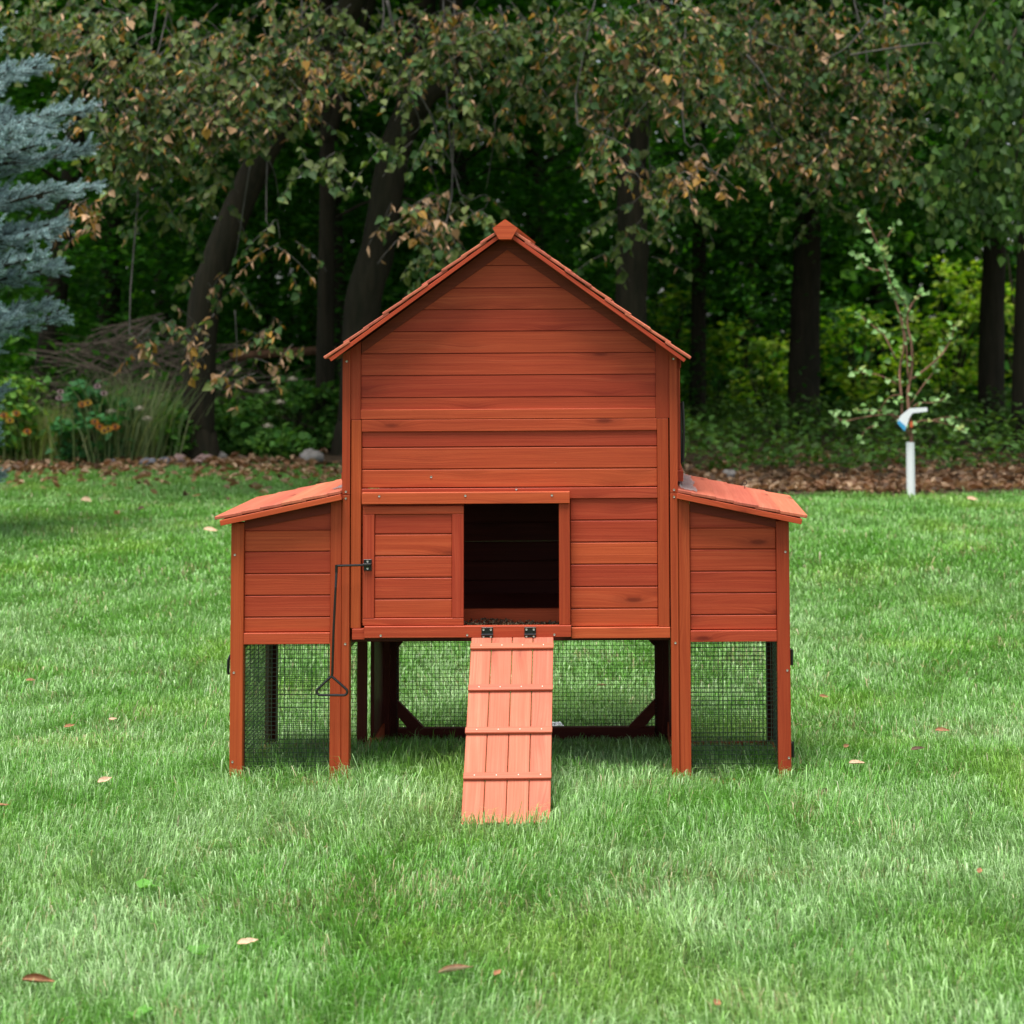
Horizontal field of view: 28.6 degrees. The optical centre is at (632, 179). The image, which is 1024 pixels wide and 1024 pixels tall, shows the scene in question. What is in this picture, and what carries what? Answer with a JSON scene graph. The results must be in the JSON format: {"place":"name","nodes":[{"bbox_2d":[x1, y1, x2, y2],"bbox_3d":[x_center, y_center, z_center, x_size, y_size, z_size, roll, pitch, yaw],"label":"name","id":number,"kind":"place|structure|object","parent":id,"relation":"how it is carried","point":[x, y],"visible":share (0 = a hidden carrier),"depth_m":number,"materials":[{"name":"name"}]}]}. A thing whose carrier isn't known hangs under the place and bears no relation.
{"place":"outdoors","nodes":[
{"label":"outdoors","id":0,"kind":"place"},
{"bbox_2d":[0,342,1023,1023],"bbox_3d":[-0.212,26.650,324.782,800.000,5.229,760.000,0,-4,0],"label":"ground","id":1,"kind":"structure","parent":0,"point":[524,908],"depth_m":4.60,"materials":[{"name":"plant"}]},
{"bbox_2d":[0,411,6,463],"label":"orange flower","id":2,"kind":"object","parent":1,"relation":"on","point":[3,414],"visible":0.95,"depth_m":18.13,"materials":[{"name":"orange plant"}]},
{"bbox_2d":[6,416,12,460],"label":"orange flower","id":3,"kind":"object","parent":1,"relation":"on","point":[9,419],"visible":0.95,"depth_m":18.13,"materials":[{"name":"orange plant"}]},
{"bbox_2d":[12,410,19,461],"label":"orange flower","id":4,"kind":"object","parent":1,"relation":"on","point":[16,412],"visible":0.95,"depth_m":18.14,"materials":[{"name":"orange plant"}]},
{"bbox_2d":[23,428,30,463],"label":"orange flower","id":5,"kind":"object","parent":1,"relation":"on","point":[27,430],"visible":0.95,"depth_m":18.13,"materials":[{"name":"orange plant"}]},
{"bbox_2d":[21,973,55,982],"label":"fallen leaf","id":6,"kind":"object","parent":1,"relation":"on","point":[37,977],"visible":0.99,"depth_m":3.95,"materials":[{"name":"brown plant"}]},
{"bbox_2d":[0,27,108,489],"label":"blue spruce","id":7,"kind":"object","parent":1,"relation":"on","point":[16,197],"visible":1,"depth_m":12.49,"materials":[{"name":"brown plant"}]},
{"bbox_2d":[55,395,63,460],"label":"pink flower","id":8,"kind":"object","parent":1,"relation":"on","point":[58,397],"visible":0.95,"depth_m":18.14,"materials":[{"name":"pink plant"}]},
{"bbox_2d":[56,389,64,470],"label":"pink flower","id":9,"kind":"object","parent":1,"relation":"on","point":[60,391],"visible":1,"depth_m":18.14,"materials":[{"name":"pink plant"}]},
{"bbox_2d":[78,401,85,462],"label":"orange flower","id":10,"kind":"object","parent":1,"relation":"on","point":[82,404],"visible":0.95,"depth_m":18.14,"materials":[{"name":"orange plant"}]},
{"bbox_2d":[83,399,92,463],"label":"orange flower","id":11,"kind":"object","parent":1,"relation":"on","point":[89,402],"visible":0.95,"depth_m":18.14,"materials":[{"name":"orange plant"}]},
{"bbox_2d":[90,418,99,461],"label":"orange flower","id":12,"kind":"object","parent":1,"relation":"on","point":[94,421],"visible":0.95,"depth_m":18.13,"materials":[{"name":"orange plant"}]},
{"bbox_2d":[94,383,100,457],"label":"pink flower","id":13,"kind":"object","parent":1,"relation":"on","point":[97,386],"visible":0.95,"depth_m":18.15,"materials":[{"name":"pink plant"}]},
{"bbox_2d":[95,423,104,462],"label":"orange flower","id":14,"kind":"object","parent":1,"relation":"on","point":[99,426],"visible":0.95,"depth_m":18.13,"materials":[{"name":"orange plant"}]},
{"bbox_2d":[100,390,106,465],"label":"pink flower","id":15,"kind":"object","parent":1,"relation":"on","point":[103,392],"visible":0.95,"depth_m":18.14,"materials":[{"name":"pink plant"}]},
{"bbox_2d":[97,776,111,781],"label":"fallen leaf","id":16,"kind":"object","parent":1,"relation":"on","point":[103,778],"visible":1,"depth_m":5.66,"materials":[{"name":"beige plant"}]},
{"bbox_2d":[100,428,108,459],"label":"orange flower","id":17,"kind":"object","parent":1,"relation":"on","point":[102,430],"visible":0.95,"depth_m":18.13,"materials":[{"name":"orange plant"}]},
{"bbox_2d":[105,426,112,459],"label":"orange flower","id":18,"kind":"object","parent":1,"relation":"on","point":[109,428],"visible":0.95,"depth_m":18.13,"materials":[{"name":"orange plant"}]},
{"bbox_2d":[111,424,119,462],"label":"orange flower","id":19,"kind":"object","parent":1,"relation":"on","point":[115,426],"visible":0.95,"depth_m":18.13,"materials":[{"name":"orange plant"}]},
{"bbox_2d":[134,405,142,455],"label":"cream flower","id":20,"kind":"object","parent":1,"relation":"on","point":[139,407],"visible":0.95,"depth_m":18.63,"materials":[{"name":"plant"}]},
{"bbox_2d":[124,1004,156,1018],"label":"broadleaf weed","id":21,"kind":"object","parent":1,"relation":"on","point":[144,1009],"visible":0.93,"depth_m":3.79,"materials":[{"name":"green plant"}]},
{"bbox_2d":[136,879,155,888],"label":"broadleaf weed","id":22,"kind":"object","parent":1,"relation":"on","point":[143,881],"visible":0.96,"depth_m":4.65,"materials":[{"name":"green plant"}]},
{"bbox_2d":[138,457,155,466],"bbox_3d":[-4.425,2.569,18.262,0.160,0.090,0.111,2,-5,-33],"label":"rock","id":23,"kind":"object","parent":1,"relation":"on","point":[153,460],"visible":0.45,"depth_m":18.24,"materials":[{"name":"stone"}]},
{"bbox_2d":[144,416,150,453],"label":"cream flower","id":24,"kind":"object","parent":1,"relation":"on","point":[148,417],"visible":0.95,"depth_m":18.63,"materials":[{"name":"plant"}]},
{"bbox_2d":[157,457,169,463],"bbox_3d":[-4.315,2.584,18.419,0.118,0.078,0.083,0,-4,0],"label":"rock","id":25,"kind":"object","parent":1,"relation":"on","point":[168,459],"visible":0.53,"depth_m":18.41,"materials":[{"name":"stone"}]},
{"bbox_2d":[170,452,184,463],"bbox_3d":[-4.213,2.582,18.571,0.135,0.113,0.134,0,-4,0],"label":"rock","id":26,"kind":"object","parent":1,"relation":"on","point":[178,456],"visible":0.62,"depth_m":18.52,"materials":[{"name":"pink stone"}]},
{"bbox_2d":[186,944,208,954],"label":"broadleaf weed","id":27,"kind":"object","parent":1,"relation":"on","point":[189,948],"visible":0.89,"depth_m":4.16,"materials":[{"name":"green plant"}]},
{"bbox_2d":[204,527,217,530],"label":"fallen leaf","id":28,"kind":"object","parent":1,"relation":"on","point":[210,528],"visible":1,"depth_m":12.44,"materials":[{"name":"beige plant"}]},
{"bbox_2d":[237,938,258,943],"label":"fallen leaf","id":29,"kind":"object","parent":1,"relation":"on","point":[245,940],"visible":1,"depth_m":4.18,"materials":[{"name":"beige plant"}]},
{"bbox_2d":[257,388,269,458],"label":"cream flower","id":30,"kind":"object","parent":1,"relation":"on","point":[260,390],"visible":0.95,"depth_m":18.64,"materials":[{"name":"plant"}]},
{"bbox_2d":[262,423,273,460],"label":"cream flower","id":31,"kind":"object","parent":1,"relation":"on","point":[267,425],"visible":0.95,"depth_m":18.62,"materials":[{"name":"plant"}]},
{"bbox_2d":[274,399,285,462],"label":"cream flower","id":32,"kind":"object","parent":1,"relation":"on","point":[279,401],"visible":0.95,"depth_m":18.64,"materials":[{"name":"plant"}]},
{"bbox_2d":[286,376,298,454],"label":"cream flower","id":33,"kind":"object","parent":1,"relation":"on","point":[289,378],"visible":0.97,"depth_m":18.65,"materials":[{"name":"plant"}]},
{"bbox_2d":[438,964,472,972],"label":"fallen leaf","id":34,"kind":"object","parent":1,"relation":"on","point":[452,967],"visible":1,"depth_m":3.99,"materials":[{"name":"brown plant"}]},
{"bbox_2d":[493,969,500,974],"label":"fallen leaf","id":35,"kind":"object","parent":1,"relation":"on","point":[495,972],"visible":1,"depth_m":3.98,"materials":[{"name":"orange plant"}]},
{"bbox_2d":[0,0,1020,421],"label":"woodland","id":36,"kind":"object","parent":1,"relation":"on","point":[924,302],"visible":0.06,"depth_m":33.08,"materials":[{"name":"green plant"}]},
{"bbox_2d":[215,219,806,826],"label":"chicken coop","id":37,"kind":"structure","parent":1,"relation":"on","point":[513,427],"depth_m":5.79,"materials":[{"name":"brown wood"}]},
{"bbox_2d":[363,505,463,625],"bbox_3d":[-0.631,1.110,5.762,0.290,0.340,0.030,0,-4,0],"label":"sliding door","id":38,"kind":"structure","parent":37,"relation":"in","point":[423,571],"depth_m":5.77,"materials":[{"name":"brown wood"}]},
{"bbox_2d":[361,618,571,631],"bbox_3d":[-0.351,1.302,5.880,0.894,0.035,0.186,0,-4,0],"label":"bedding","id":39,"kind":"object","parent":37,"relation":"on","point":[511,623],"visible":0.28,"depth_m":5.91,"materials":[{"name":"brown plant"}]},
{"bbox_2d":[677,358,684,480],"bbox_3d":[0.144,0.728,6.214,0.027,0.362,0.600,0,-4,0],"label":"window frame","id":40,"kind":"structure","parent":37,"relation":"in","point":[680,406],"depth_m":5.94,"materials":[{"name":"brown wood"}]},
{"bbox_2d":[1,419,1023,494],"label":"garden bed","id":41,"kind":"object","parent":1,"relation":"on","point":[329,458],"visible":0.07,"depth_m":18.99,"materials":[{"name":"soil"}]},
{"bbox_2d":[0,372,51,461],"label":"garden plant","id":42,"kind":"object","parent":41,"relation":"on","point":[16,396],"visible":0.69,"depth_m":18.74,"materials":[{"name":"green plant"}]},
{"bbox_2d":[0,400,128,465],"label":"tall grass clump","id":43,"kind":"object","parent":41,"relation":"on","point":[44,440],"visible":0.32,"depth_m":18.76,"materials":[{"name":"green plant"}]},
{"bbox_2d":[45,378,141,465],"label":"garden plant","id":44,"kind":"object","parent":41,"relation":"on","point":[68,425],"visible":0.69,"depth_m":18.67,"materials":[{"name":"green plant"}]},
{"bbox_2d":[108,409,114,458],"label":"cream flower","id":45,"kind":"object","parent":41,"relation":"on","point":[113,410],"visible":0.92,"depth_m":18.63,"materials":[{"name":"plant"}]},
{"bbox_2d":[17,365,217,466],"bbox_3d":[-4.881,2.209,18.921,1.899,0.946,1.415,1,-4,-23],"label":"tall grass clump","id":46,"kind":"object","parent":41,"relation":"on","point":[132,430],"visible":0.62,"depth_m":18.78,"materials":[{"name":"green plant"}]},
{"bbox_2d":[128,399,207,456],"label":"garden plant","id":47,"kind":"object","parent":41,"relation":"on","point":[174,436],"visible":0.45,"depth_m":18.99,"materials":[{"name":"green plant"}]},
{"bbox_2d":[2,313,335,430],"bbox_3d":[-4.999,2.094,20.813,3.774,1.423,1.802,0,-4,0],"label":"brush pile","id":48,"kind":"object","parent":41,"relation":"on","point":[244,356],"visible":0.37,"depth_m":20.70,"materials":[{"name":"brown plant"}]},
{"bbox_2d":[0,0,375,462],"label":"linden tree","id":49,"kind":"object","parent":41,"relation":"on","point":[272,135],"visible":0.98,"depth_m":14.87,"materials":[{"name":"green plant"}]},
{"bbox_2d":[195,453,211,462],"bbox_3d":[-4.028,2.612,18.819,0.153,0.089,0.131,0,-4,0],"label":"rock","id":50,"kind":"object","parent":41,"relation":"on","point":[203,456],"visible":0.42,"depth_m":18.79,"materials":[{"name":"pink stone"}]},
{"bbox_2d":[171,414,256,456],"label":"garden plant","id":51,"kind":"object","parent":41,"relation":"on","point":[226,447],"visible":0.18,"depth_m":19.51,"materials":[{"name":"green plant"}]},
{"bbox_2d":[0,0,438,420],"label":"woodland tree","id":52,"kind":"object","parent":41,"relation":"on","point":[57,288],"visible":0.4,"depth_m":22.13,"materials":[{"name":"green plant"}]},
{"bbox_2d":[218,451,227,457],"bbox_3d":[-3.938,2.646,19.214,0.139,0.086,0.093,-2,-4,26],"label":"rock","id":53,"kind":"object","parent":41,"relation":"on","point":[222,454],"visible":0.55,"depth_m":19.17,"materials":[{"name":"stone"}]},
{"bbox_2d":[0,0,493,411],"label":"woodland tree","id":54,"kind":"object","parent":41,"relation":"on","point":[115,283],"visible":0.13,"depth_m":24.58,"materials":[{"name":"green plant"}]},
{"bbox_2d":[0,0,497,399],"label":"woodland tree","id":55,"kind":"object","parent":41,"relation":"on","point":[135,284],"visible":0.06,"depth_m":28.78,"materials":[{"name":"green plant"}]},
{"bbox_2d":[215,393,282,454],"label":"garden plant","id":56,"kind":"object","parent":41,"relation":"on","point":[238,424],"visible":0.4,"depth_m":19.61,"materials":[{"name":"green plant"}]},
{"bbox_2d":[245,422,318,461],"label":"garden plant","id":57,"kind":"object","parent":41,"relation":"on","point":[300,444],"visible":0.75,"depth_m":19.15,"materials":[{"name":"green plant"}]},
{"bbox_2d":[239,372,339,452],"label":"garden plant","id":58,"kind":"object","parent":41,"relation":"on","point":[305,392],"visible":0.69,"depth_m":20.05,"materials":[{"name":"green plant"}]},
{"bbox_2d":[0,0,584,414],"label":"woodland tree","id":59,"kind":"object","parent":41,"relation":"on","point":[268,260],"visible":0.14,"depth_m":25.48,"materials":[{"name":"green plant"}]},
{"bbox_2d":[241,220,349,425],"bbox_3d":[-4.534,1.925,26.829,1.675,2.826,1.536,0,-4,0],"label":"sunlit bush","id":60,"kind":"object","parent":41,"relation":"on","point":[313,336],"visible":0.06,"depth_m":26.84,"materials":[{"name":"green plant"}]},
{"bbox_2d":[299,448,323,463],"bbox_3d":[-2.968,2.564,18.620,0.239,0.144,0.154,-2,-4,22],"label":"rock","id":61,"kind":"object","parent":41,"relation":"on","point":[309,453],"visible":0.66,"depth_m":18.57,"materials":[{"name":"stone"}]},
{"bbox_2d":[0,0,633,451],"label":"woodland tree","id":62,"kind":"object","parent":41,"relation":"on","point":[326,278],"visible":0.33,"depth_m":20.34,"materials":[{"name":"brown plant"}]},
{"bbox_2d":[23,0,786,415],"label":"woodland tree","id":63,"kind":"object","parent":41,"relation":"on","point":[341,264],"visible":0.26,"depth_m":22.88,"materials":[{"name":"green plant"}]},
{"bbox_2d":[17,0,834,407],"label":"woodland tree","id":64,"kind":"object","parent":41,"relation":"on","point":[461,160],"visible":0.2,"depth_m":24.89,"materials":[{"name":"green plant"}]},
{"bbox_2d":[277,0,635,455],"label":"linden tree","id":65,"kind":"object","parent":41,"relation":"on","point":[421,93],"visible":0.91,"depth_m":14.83,"materials":[{"name":"green plant"}]},
{"bbox_2d":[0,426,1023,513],"bbox_3d":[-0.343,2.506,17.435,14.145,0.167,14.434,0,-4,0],"label":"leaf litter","id":66,"kind":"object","parent":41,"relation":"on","point":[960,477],"visible":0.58,"depth_m":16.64,"materials":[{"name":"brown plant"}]},
{"bbox_2d":[2,359,1023,471],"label":"undergrowth","id":67,"kind":"object","parent":41,"relation":"on","point":[967,411],"visible":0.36,"depth_m":19.34,"materials":[{"name":"green plant"}]},
{"bbox_2d":[244,0,914,396],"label":"woodland tree","id":68,"kind":"object","parent":41,"relation":"on","point":[540,170],"visible":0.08,"depth_m":27.77,"materials":[{"name":"green plant"}]},
{"bbox_2d":[279,0,1012,430],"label":"woodland tree","id":69,"kind":"object","parent":41,"relation":"on","point":[699,334],"visible":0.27,"depth_m":24.15,"materials":[{"name":"green plant"}]},
{"bbox_2d":[646,272,715,394],"bbox_3d":[0.540,2.256,26.636,1.280,2.076,1.209,3,-5,-38],"label":"sunlit bush","id":70,"kind":"object","parent":41,"relation":"on","point":[678,297],"visible":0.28,"depth_m":26.70,"materials":[{"name":"green plant"}]},
{"bbox_2d":[672,314,771,423],"bbox_3d":[1.106,2.540,26.698,1.166,1.536,1.531,2,-5,-34],"label":"sunlit bush","id":71,"kind":"object","parent":41,"relation":"on","point":[752,348],"visible":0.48,"depth_m":26.47,"materials":[{"name":"green plant"}]},
{"bbox_2d":[436,0,1020,433],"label":"woodland tree","id":72,"kind":"object","parent":41,"relation":"on","point":[804,310],"visible":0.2,"depth_m":23.15,"materials":[{"name":"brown plant"}]},
{"bbox_2d":[722,469,735,476],"bbox_3d":[0.814,2.453,16.722,0.154,0.077,0.086,-1,-4,15],"label":"rock","id":73,"kind":"object","parent":41,"relation":"on","point":[731,472],"visible":0.59,"depth_m":16.69,"materials":[{"name":"stone"}]},
{"bbox_2d":[510,1,965,419],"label":"woodland tree","id":74,"kind":"object","parent":41,"relation":"on","point":[749,319],"visible":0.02,"depth_m":32.70,"materials":[{"name":"green plant"}]},
{"bbox_2d":[536,0,958,330],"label":"linden tree","id":75,"kind":"object","parent":41,"relation":"on","point":[655,34],"visible":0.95,"depth_m":15.71,"materials":[{"name":"green plant"}]},
{"bbox_2d":[504,0,1023,451],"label":"woodland tree","id":76,"kind":"object","parent":41,"relation":"on","point":[1017,394],"visible":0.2,"depth_m":19.94,"materials":[{"name":"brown plant"}]},
{"bbox_2d":[719,333,823,422],"bbox_3d":[1.888,2.724,27.702,1.485,1.364,1.498,0,-4,0],"label":"sunlit bush","id":77,"kind":"object","parent":41,"relation":"on","point":[781,382],"visible":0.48,"depth_m":27.83,"materials":[{"name":"green plant"}]},
{"bbox_2d":[592,0,1019,432],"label":"woodland tree","id":78,"kind":"object","parent":41,"relation":"on","point":[991,357],"visible":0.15,"depth_m":22.67,"materials":[{"name":"green plant"}]},
{"bbox_2d":[649,1,1020,405],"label":"woodland tree","id":79,"kind":"object","parent":41,"relation":"on","point":[875,292],"visible":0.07,"depth_m":32.69,"materials":[{"name":"green plant"}]},
{"bbox_2d":[820,304,917,417],"bbox_3d":[3.092,2.502,27.175,1.758,1.674,1.665,1,-4,-22],"label":"sunlit bush","id":80,"kind":"object","parent":41,"relation":"on","point":[855,393],"visible":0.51,"depth_m":27.03,"materials":[{"name":"green plant"}]},
{"bbox_2d":[871,0,1023,266],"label":"elm tree","id":81,"kind":"object","parent":41,"relation":"on","point":[1008,72],"visible":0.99,"depth_m":15.28,"materials":[{"name":"green plant"}]},
{"bbox_2d":[893,254,1013,416],"bbox_3d":[4.240,2.117,26.723,1.594,2.338,1.816,0,-4,0],"label":"sunlit bush","id":82,"kind":"object","parent":41,"relation":"on","point":[957,373],"visible":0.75,"depth_m":26.59,"materials":[{"name":"green plant"}]},
{"bbox_2d":[949,241,1015,386],"bbox_3d":[5.224,1.982,26.705,1.898,2.623,1.993,3,-5,-43],"label":"sunlit bush","id":83,"kind":"object","parent":41,"relation":"on","point":[1010,310],"visible":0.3,"depth_m":26.80,"materials":[{"name":"green plant"}]},
{"bbox_2d":[552,722,563,725],"bbox_3d":[-0.258,1.855,6.788,0.061,0.040,0.044,0,-4,0],"label":"crumpled plastic","id":84,"kind":"object","parent":1,"relation":"on","point":[555,723],"visible":0.35,"depth_m":6.78,"materials":[{"name":"white plastic"}]},
{"bbox_2d":[713,998,720,1004],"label":"fallen leaf","id":85,"kind":"object","parent":1,"relation":"on","point":[715,1000],"visible":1,"depth_m":3.79,"materials":[{"name":"beige plant"}]},
{"bbox_2d":[849,760,863,763],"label":"fallen leaf","id":86,"kind":"object","parent":1,"relation":"on","point":[856,762],"visible":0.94,"depth_m":5.81,"materials":[{"name":"beige plant"}]},
{"bbox_2d":[829,209,968,498],"bbox_3d":[1.972,1.286,14.894,1.048,2.147,0.154,0,-4,0],"label":"young apple tree","id":87,"kind":"object","parent":1,"relation":"on","point":[878,247],"visible":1,"depth_m":14.89,"materials":[{"name":"green plant"}]},
{"bbox_2d":[897,407,926,430],"bbox_3d":[2.067,1.768,14.790,0.224,0.176,0.014,0,-4,0],"label":"plant tag","id":88,"kind":"object","parent":87,"relation":"hanging from","point":[903,420],"visible":1,"depth_m":14.79,"materials":[{"name":"white plastic"}]},
{"bbox_2d":[911,746,924,749],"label":"fallen leaf","id":89,"kind":"object","parent":1,"relation":"on","point":[916,747],"visible":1,"depth_m":6.01,"materials":[{"name":"brown plant"}]},
{"bbox_2d":[935,727,948,730],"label":"fallen leaf","id":90,"kind":"object","parent":1,"relation":"on","point":[940,729],"visible":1,"depth_m":6.45,"materials":[{"name":"brown plant"}]},
{"bbox_2d":[967,496,976,499],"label":"fallen leaf","id":91,"kind":"object","parent":1,"relation":"on","point":[971,497],"visible":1,"depth_m":14.30,"materials":[{"name":"beige plant"}]}
]}

